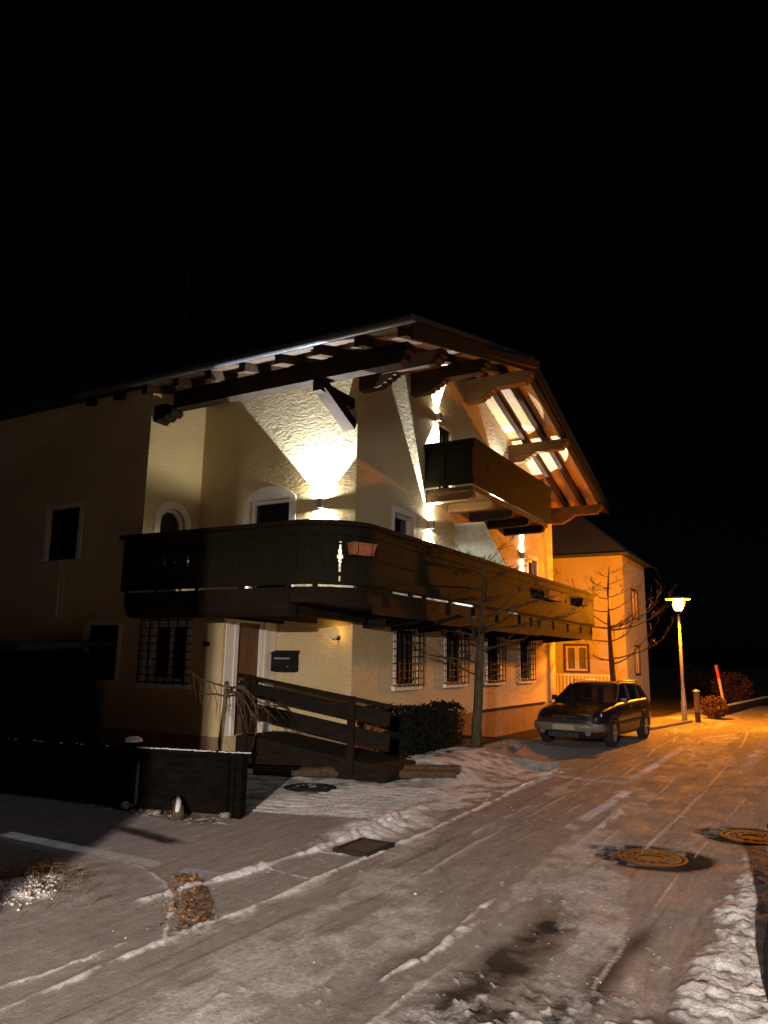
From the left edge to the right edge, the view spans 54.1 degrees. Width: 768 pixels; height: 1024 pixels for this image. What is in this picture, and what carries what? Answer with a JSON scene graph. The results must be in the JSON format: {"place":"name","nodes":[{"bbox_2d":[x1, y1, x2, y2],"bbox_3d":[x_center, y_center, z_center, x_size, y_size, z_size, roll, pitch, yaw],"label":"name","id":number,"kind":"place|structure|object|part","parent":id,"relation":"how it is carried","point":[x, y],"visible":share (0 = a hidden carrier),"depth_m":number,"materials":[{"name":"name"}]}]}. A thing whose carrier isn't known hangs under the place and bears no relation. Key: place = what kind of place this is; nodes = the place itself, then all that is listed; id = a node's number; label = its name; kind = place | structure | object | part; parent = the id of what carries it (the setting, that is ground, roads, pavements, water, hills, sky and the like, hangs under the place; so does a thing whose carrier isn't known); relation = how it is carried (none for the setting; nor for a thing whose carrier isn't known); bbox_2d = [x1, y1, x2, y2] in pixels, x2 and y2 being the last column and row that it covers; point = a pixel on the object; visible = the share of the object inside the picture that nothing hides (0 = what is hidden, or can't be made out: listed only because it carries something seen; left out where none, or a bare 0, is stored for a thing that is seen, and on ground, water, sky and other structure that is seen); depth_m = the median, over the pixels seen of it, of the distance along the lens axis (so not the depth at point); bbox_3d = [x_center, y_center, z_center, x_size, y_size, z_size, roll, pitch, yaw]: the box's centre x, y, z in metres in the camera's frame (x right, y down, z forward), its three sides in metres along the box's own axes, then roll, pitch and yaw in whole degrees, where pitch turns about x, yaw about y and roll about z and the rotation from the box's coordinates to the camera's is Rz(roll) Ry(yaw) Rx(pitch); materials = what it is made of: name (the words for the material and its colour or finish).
{"place":"outdoors","nodes":[
{"label":"outdoors","id":0,"kind":"place"},
{"bbox_2d":[0,640,112,743],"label":"garden shed","id":1,"kind":"structure","parent":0,"point":[47,695],"depth_m":13.33,"materials":[{"name":"tile"}]},
{"bbox_2d":[14,736,250,753],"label":"snow","id":2,"kind":"structure","parent":0,"point":[130,739],"depth_m":9.50,"materials":[{"name":"white snow"}]},
{"bbox_2d":[0,667,767,1023],"bbox_3d":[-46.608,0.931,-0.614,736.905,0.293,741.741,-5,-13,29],"label":"ground","id":3,"kind":"structure","parent":0,"point":[294,925],"depth_m":6.17,"materials":[{"name":"white snow"}]},
{"bbox_2d":[0,853,136,915],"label":"snowy weeds","id":4,"kind":"object","parent":3,"relation":"on","point":[11,881],"visible":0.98,"depth_m":6.13,"materials":[{"name":"white plant"}]},
{"bbox_2d":[119,801,132,809],"bbox_3d":[-3.238,3.679,9.445,0.191,0.116,0.186,-9,-15,42],"label":"stone","id":5,"kind":"object","parent":3,"relation":"on","point":[124,805],"visible":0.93,"depth_m":9.38,"materials":[{"name":"grey stone"}]},
{"bbox_2d":[0,737,257,818],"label":"board fence","id":6,"kind":"object","parent":3,"relation":"on","point":[208,782],"visible":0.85,"depth_m":9.54,"materials":[{"name":"brown wood"}]},
{"bbox_2d":[152,810,160,815],"bbox_3d":[-2.753,3.644,9.111,0.107,0.063,0.104,2,-11,-7],"label":"stone","id":7,"kind":"object","parent":3,"relation":"on","point":[156,812],"visible":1,"depth_m":9.08,"materials":[{"name":"grey stone"}]},
{"bbox_2d":[171,795,183,820],"bbox_3d":[-2.475,3.555,9.057,0.148,0.243,0.449,5,-12,-19],"label":"split log","id":8,"kind":"object","parent":3,"relation":"on","point":[177,805],"visible":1,"depth_m":8.93,"materials":[{"name":"brown wood"}]},
{"bbox_2d":[149,872,216,935],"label":"dead leaves","id":9,"kind":"object","parent":3,"relation":"on","point":[181,883],"visible":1,"depth_m":5.94,"materials":[{"name":"brown plant"}]},
{"bbox_2d":[219,812,230,818],"bbox_3d":[-1.899,3.625,8.993,0.130,0.079,0.142,1,-11,2],"label":"stone","id":10,"kind":"object","parent":3,"relation":"on","point":[225,815],"visible":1,"depth_m":8.95,"materials":[{"name":"grey stone"}]},
{"bbox_2d":[188,670,275,750],"bbox_3d":[-2.159,3.084,10.460,1.586,1.709,0.562,-5,-13,29],"label":"weeping sapling","id":11,"kind":"object","parent":3,"relation":"on","point":[227,691],"visible":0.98,"depth_m":10.54,"materials":[{"name":"brown plant"}]},
{"bbox_2d":[0,313,608,761],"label":"alpine house","id":12,"kind":"structure","parent":3,"relation":"on","point":[166,531],"depth_m":15.28,"materials":[{"name":"beige paint"}]},
{"bbox_2d":[59,574,65,616],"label":"window","id":13,"kind":"structure","parent":12,"relation":"in","point":[64,575],"depth_m":15.72,"materials":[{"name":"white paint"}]},
{"bbox_2d":[41,501,84,560],"bbox_3d":[-6.768,0.431,16.007,1.224,1.200,0.170,-5,-13,29],"label":"window","id":14,"kind":"structure","parent":12,"relation":"in","point":[67,524],"depth_m":16.09,"materials":[{"name":"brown wood"}]},
{"bbox_2d":[81,620,122,680],"bbox_3d":[-5.506,2.713,14.807,1.104,1.152,0.170,-5,-13,29],"label":"window","id":15,"kind":"structure","parent":12,"relation":"in","point":[108,661],"depth_m":14.82,"materials":[{"name":"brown wood"}]},
{"bbox_2d":[136,618,192,688],"bbox_3d":[-3.998,2.536,13.894,1.308,1.392,0.293,-5,-13,29],"label":"window","id":16,"kind":"structure","parent":12,"relation":"in","point":[171,643],"depth_m":13.92,"materials":[{"name":"white paint"}]},
{"bbox_2d":[153,501,190,591],"bbox_3d":[-4.407,0.718,15.422,0.176,1.884,1.020,-5,-13,29],"label":"door frame","id":17,"kind":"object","parent":12,"relation":"in","point":[166,519],"depth_m":15.55,"materials":[{"name":"white paint"}]},
{"bbox_2d":[221,619,275,736],"bbox_3d":[-2.510,2.866,13.859,0.180,2.340,1.416,-5,-13,29],"label":"door","id":18,"kind":"structure","parent":12,"relation":"in","point":[244,649],"depth_m":13.85,"materials":[{"name":"white paint"}]},
{"bbox_2d":[243,486,295,588],"bbox_3d":[-2.293,0.552,15.176,1.320,2.184,0.170,-5,-13,29],"label":"balcony door","id":19,"kind":"structure","parent":12,"relation":"in","point":[284,509],"depth_m":15.32,"materials":[{"name":"white paint"}]},
{"bbox_2d":[270,650,299,671],"bbox_3d":[-1.887,2.823,14.272,0.552,0.396,0.202,-5,-13,29],"label":"mailbox","id":20,"kind":"object","parent":12,"relation":"attached to","point":[284,660],"visible":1,"depth_m":14.19,"materials":[{"name":"black paint"}]},
{"bbox_2d":[316,498,325,508],"bbox_3d":[-1.215,-0.166,14.534,0.120,0.180,0.130,-5,-13,29],"label":"wall light","id":21,"kind":"object","parent":12,"relation":"attached to","point":[321,503],"visible":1,"depth_m":14.49,"materials":[{"name":"metal"}]},
{"bbox_2d":[347,540,376,558],"bbox_3d":[-0.346,0.578,11.680,0.456,0.256,0.211,9,-14,-36],"label":"flower box","id":22,"kind":"object","parent":12,"relation":"attached to","point":[358,548],"visible":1,"depth_m":11.61,"materials":[{"name":"ceramic"}]},
{"bbox_2d":[391,505,415,536],"bbox_3d":[0.351,0.617,15.811,0.170,1.356,1.080,-5,-13,29],"label":"window","id":23,"kind":"structure","parent":12,"relation":"in","point":[399,523],"depth_m":16.00,"materials":[{"name":"white paint"}]},
{"bbox_2d":[391,628,423,690],"bbox_3d":[0.446,2.936,15.473,0.293,1.404,1.212,-5,-13,29],"label":"window","id":24,"kind":"structure","parent":12,"relation":"in","point":[402,651],"depth_m":15.48,"materials":[{"name":"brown wood"}]},
{"bbox_2d":[428,520,434,528],"bbox_3d":[1.062,0.286,16.847,0.130,0.180,0.120,-5,-13,29],"label":"wall light","id":25,"kind":"object","parent":12,"relation":"attached to","point":[431,524],"visible":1,"depth_m":16.80,"materials":[{"name":"metal"}]},
{"bbox_2d":[435,412,441,421],"bbox_3d":[1.278,-2.221,17.642,0.130,0.180,0.120,-5,-13,29],"label":"wall light","id":26,"kind":"object","parent":12,"relation":"attached to","point":[438,417],"visible":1,"depth_m":17.60,"materials":[{"name":"metal"}]},
{"bbox_2d":[439,426,448,488],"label":"window","id":27,"kind":"structure","parent":12,"relation":"in","point":[443,434],"depth_m":18.24,"materials":[{"name":"white wood"}]},
{"bbox_2d":[443,633,468,687],"bbox_3d":[1.623,3.350,17.495,0.293,1.404,1.212,-5,-13,29],"label":"window","id":28,"kind":"structure","parent":12,"relation":"in","point":[451,672],"depth_m":17.53,"materials":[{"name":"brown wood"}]},
{"bbox_2d":[485,637,505,684],"bbox_3d":[2.844,3.778,19.594,0.293,1.404,1.200,-5,-13,29],"label":"window","id":29,"kind":"structure","parent":12,"relation":"in","point":[491,654],"depth_m":19.63,"materials":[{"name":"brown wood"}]},
{"bbox_2d":[521,552,526,558],"bbox_3d":[4.100,1.281,22.080,0.130,0.180,0.120,-5,-13,29],"label":"wall light","id":30,"kind":"object","parent":12,"relation":"attached to","point":[523,555],"visible":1,"depth_m":22.03,"materials":[{"name":"metal"}]},
{"bbox_2d":[518,638,535,682],"bbox_3d":[4.056,4.204,21.678,0.293,1.404,1.200,-5,-13,29],"label":"window","id":31,"kind":"structure","parent":12,"relation":"in","point":[524,669],"depth_m":21.70,"materials":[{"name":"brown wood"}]},
{"bbox_2d":[527,554,537,575],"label":"window","id":32,"kind":"structure","parent":12,"relation":"in","point":[530,568],"depth_m":23.14,"materials":[{"name":"white paint"}]},
{"bbox_2d":[543,590,564,602],"bbox_3d":[4.477,2.216,19.781,0.211,0.292,1.344,-5,-13,29],"label":"flower box","id":33,"kind":"object","parent":12,"relation":"attached to","point":[557,598],"visible":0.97,"depth_m":19.58,"materials":[{"name":"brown wood"}]},
{"bbox_2d":[577,597,587,606],"bbox_3d":[5.844,2.654,22.139,0.211,0.280,0.624,-5,-13,29],"label":"flower box","id":34,"kind":"object","parent":12,"relation":"attached to","point":[580,603],"visible":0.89,"depth_m":21.95,"materials":[{"name":"orange paint"}]},
{"bbox_2d":[283,783,336,792],"bbox_3d":[-1.106,4.137,11.246,0.792,0.055,0.792,-5,-13,29],"label":"manhole cover","id":35,"kind":"object","parent":3,"relation":"on","point":[306,787],"visible":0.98,"depth_m":11.23,"materials":[{"name":"metal"}]},
{"bbox_2d":[235,673,415,783],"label":"entrance ramp","id":36,"kind":"structure","parent":3,"relation":"on","point":[349,760],"depth_m":12.60,"materials":[{"name":"brown wood"}]},
{"bbox_2d":[253,764,459,778],"bbox_3d":[-0.461,4.220,12.280,3.386,0.238,0.328,1,-11,2],"label":"log edging","id":37,"kind":"object","parent":3,"relation":"on","point":[411,771],"visible":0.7,"depth_m":12.24,"materials":[{"name":"brown wood"}]},
{"bbox_2d":[332,837,394,856],"bbox_3d":[-0.203,3.420,7.667,0.408,0.050,0.552,-5,-13,29],"label":"storm drain","id":38,"kind":"object","parent":3,"relation":"on","point":[362,847],"visible":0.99,"depth_m":7.62,"materials":[{"name":"metal"}]},
{"bbox_2d":[355,701,392,751],"bbox_3d":[-0.165,3.918,13.454,0.708,1.038,0.727,-5,-13,29],"label":"beech ball","id":39,"kind":"object","parent":3,"relation":"on","point":[361,724],"visible":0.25,"depth_m":13.34,"materials":[{"name":"brown plant"}]},
{"bbox_2d":[378,698,466,758],"bbox_3d":[0.774,4.073,14.173,0.695,1.040,2.555,-5,-13,29],"label":"clipped hedge","id":40,"kind":"object","parent":3,"relation":"on","point":[424,728],"visible":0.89,"depth_m":13.71,"materials":[{"name":"green plant"}]},
{"bbox_2d":[125,804,737,1009],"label":"snow crumbs","id":41,"kind":"object","parent":3,"relation":"on","point":[431,883],"visible":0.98,"depth_m":6.26,"materials":[{"name":"white snow"}]},
{"bbox_2d":[500,740,507,744],"bbox_3d":[2.426,4.654,15.194,0.169,0.098,0.157,6,-12,-25],"label":"stone","id":42,"kind":"object","parent":3,"relation":"on","point":[503,742],"visible":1,"depth_m":15.14,"materials":[{"name":"grey stone"}]},
{"bbox_2d":[407,536,610,746],"bbox_3d":[1.980,2.534,14.809,4.704,4.236,2.648,-5,-13,29],"label":"bare tree","id":43,"kind":"object","parent":3,"relation":"on","point":[476,734],"visible":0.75,"depth_m":14.88,"materials":[{"name":"brown plant"}]},
{"bbox_2d":[512,743,521,748],"bbox_3d":[2.691,4.727,15.237,0.197,0.117,0.223,-8,-14,39],"label":"stone","id":44,"kind":"object","parent":3,"relation":"on","point":[514,745],"visible":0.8,"depth_m":15.17,"materials":[{"name":"grey stone"}]},
{"bbox_2d":[508,754,558,769],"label":"kerb slab","id":45,"kind":"structure","parent":3,"relation":"on","point":[540,763],"depth_m":13.83,"materials":[{"name":"concrete"}]},
{"bbox_2d":[556,674,609,694],"bbox_3d":[8.306,7.525,31.695,2.916,1.440,0.072,-5,-13,29],"label":"picket railing","id":46,"kind":"object","parent":3,"relation":"on","point":[582,675],"visible":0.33,"depth_m":31.94,"materials":[{"name":"white paint"}]},
{"bbox_2d":[534,679,650,746],"bbox_3d":[5.330,4.984,18.967,1.916,1.472,4.466,-6,-13,34],"label":"parked car","id":47,"kind":"object","parent":3,"relation":"on","point":[609,712],"visible":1,"depth_m":18.03,"materials":[{"name":"black paint"}]},
{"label":"windows","id":48,"kind":"part","parent":47,"relation":"part of","materials":[{"name":"black glass"}]},
{"bbox_2d":[566,561,676,680],"bbox_3d":[7.427,4.166,24.410,4.050,5.229,2.266,-5,-13,29],"label":"bare tree","id":49,"kind":"object","parent":3,"relation":"on","point":[610,629],"visible":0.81,"depth_m":24.36,"materials":[{"name":"brown plant"}]},
{"bbox_2d":[616,849,688,866],"bbox_3d":[2.713,3.526,7.627,0.696,0.055,0.696,-5,-13,29],"label":"manhole cover","id":50,"kind":"object","parent":3,"relation":"on","point":[652,858],"visible":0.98,"depth_m":7.62,"materials":[{"name":"metal"}]},
{"bbox_2d":[650,720,692,729],"bbox_3d":[8.964,6.613,23.392,0.095,0.084,4.006,-7,-14,37],"label":"kerb stone","id":51,"kind":"object","parent":3,"relation":"on","point":[670,725],"visible":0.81,"depth_m":23.16,"materials":[{"name":"concrete"}]},
{"bbox_2d":[665,597,689,720],"bbox_3d":[10.022,4.946,25.387,0.840,4.152,0.840,-5,-13,29],"label":"street lamp","id":52,"kind":"object","parent":3,"relation":"on","point":[683,702],"visible":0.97,"depth_m":25.31,"materials":[{"name":"metal"}]},
{"bbox_2d":[668,663,712,696],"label":"roadside shrub","id":53,"kind":"object","parent":3,"relation":"on","point":[688,668],"visible":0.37,"depth_m":43.84,"materials":[{"name":"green plant"}]},
{"bbox_2d":[674,670,713,699],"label":"roadside shrub","id":54,"kind":"object","parent":3,"relation":"on","point":[706,692],"visible":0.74,"depth_m":40.12,"materials":[{"name":"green plant"}]},
{"bbox_2d":[692,690,700,722],"bbox_3d":[10.437,6.466,25.088,0.240,1.068,0.240,-5,-13,29],"label":"wooden bollard","id":55,"kind":"object","parent":3,"relation":"on","point":[697,705],"visible":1,"depth_m":25.02,"materials":[{"name":"brown wood"}]},
{"bbox_2d":[700,695,728,719],"bbox_3d":[11.764,6.971,26.834,0.993,0.913,0.955,-5,-13,29],"label":"dry shrub","id":56,"kind":"object","parent":3,"relation":"on","point":[712,712],"visible":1,"depth_m":26.67,"materials":[{"name":"brown plant"}]},
{"bbox_2d":[714,665,723,698],"bbox_3d":[13.605,7.146,30.420,0.388,1.888,0.116,2,-11,-6],"label":"snow pole","id":57,"kind":"object","parent":3,"relation":"on","point":[719,680],"visible":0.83,"depth_m":30.44,"materials":[{"name":"red plastic"}]},
{"bbox_2d":[710,671,753,702],"bbox_3d":[17.830,9.036,38.573,2.056,1.716,2.166,-5,-13,29],"label":"roadside shrub","id":58,"kind":"object","parent":3,"relation":"on","point":[747,691],"visible":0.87,"depth_m":38.23,"materials":[{"name":"brown plant"}]},
{"bbox_2d":[717,696,767,713],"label":"wall","id":59,"kind":"structure","parent":3,"relation":"on","point":[743,705],"depth_m":32.94,"materials":[{"name":"grey concrete"}]},
{"bbox_2d":[719,830,767,844],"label":"manhole cover","id":60,"kind":"object","parent":3,"relation":"on","point":[751,837],"visible":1,"depth_m":8.59,"materials":[{"name":"metal"}]},
{"bbox_2d":[763,824,767,1001],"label":"iron bollard","id":61,"kind":"object","parent":3,"relation":"on","point":[765,953],"visible":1,"depth_m":4.27,"materials":[{"name":"black paint"}]},
{"bbox_2d":[0,0,767,669],"label":"sky","id":62,"kind":"structure","parent":0,"point":[579,188],"materials":[{"name":"black"}]},
{"bbox_2d":[552,516,651,700],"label":"house","id":63,"kind":"structure","parent":0,"point":[582,546],"depth_m":35.85,"materials":[{"name":"paint"}]},
{"bbox_2d":[563,644,589,672],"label":"window","id":64,"kind":"structure","parent":63,"relation":"in","point":[576,660],"depth_m":35.63,"materials":[{"name":"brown wood"}]},
{"bbox_2d":[630,588,639,620],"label":"window","id":65,"kind":"structure","parent":63,"relation":"in","point":[633,600],"depth_m":37.22,"materials":[{"name":"white wood"}]},
{"bbox_2d":[634,645,640,674],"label":"window","id":66,"kind":"structure","parent":63,"relation":"in","point":[637,659],"depth_m":36.74,"materials":[{"name":"white wood"}]}
]}

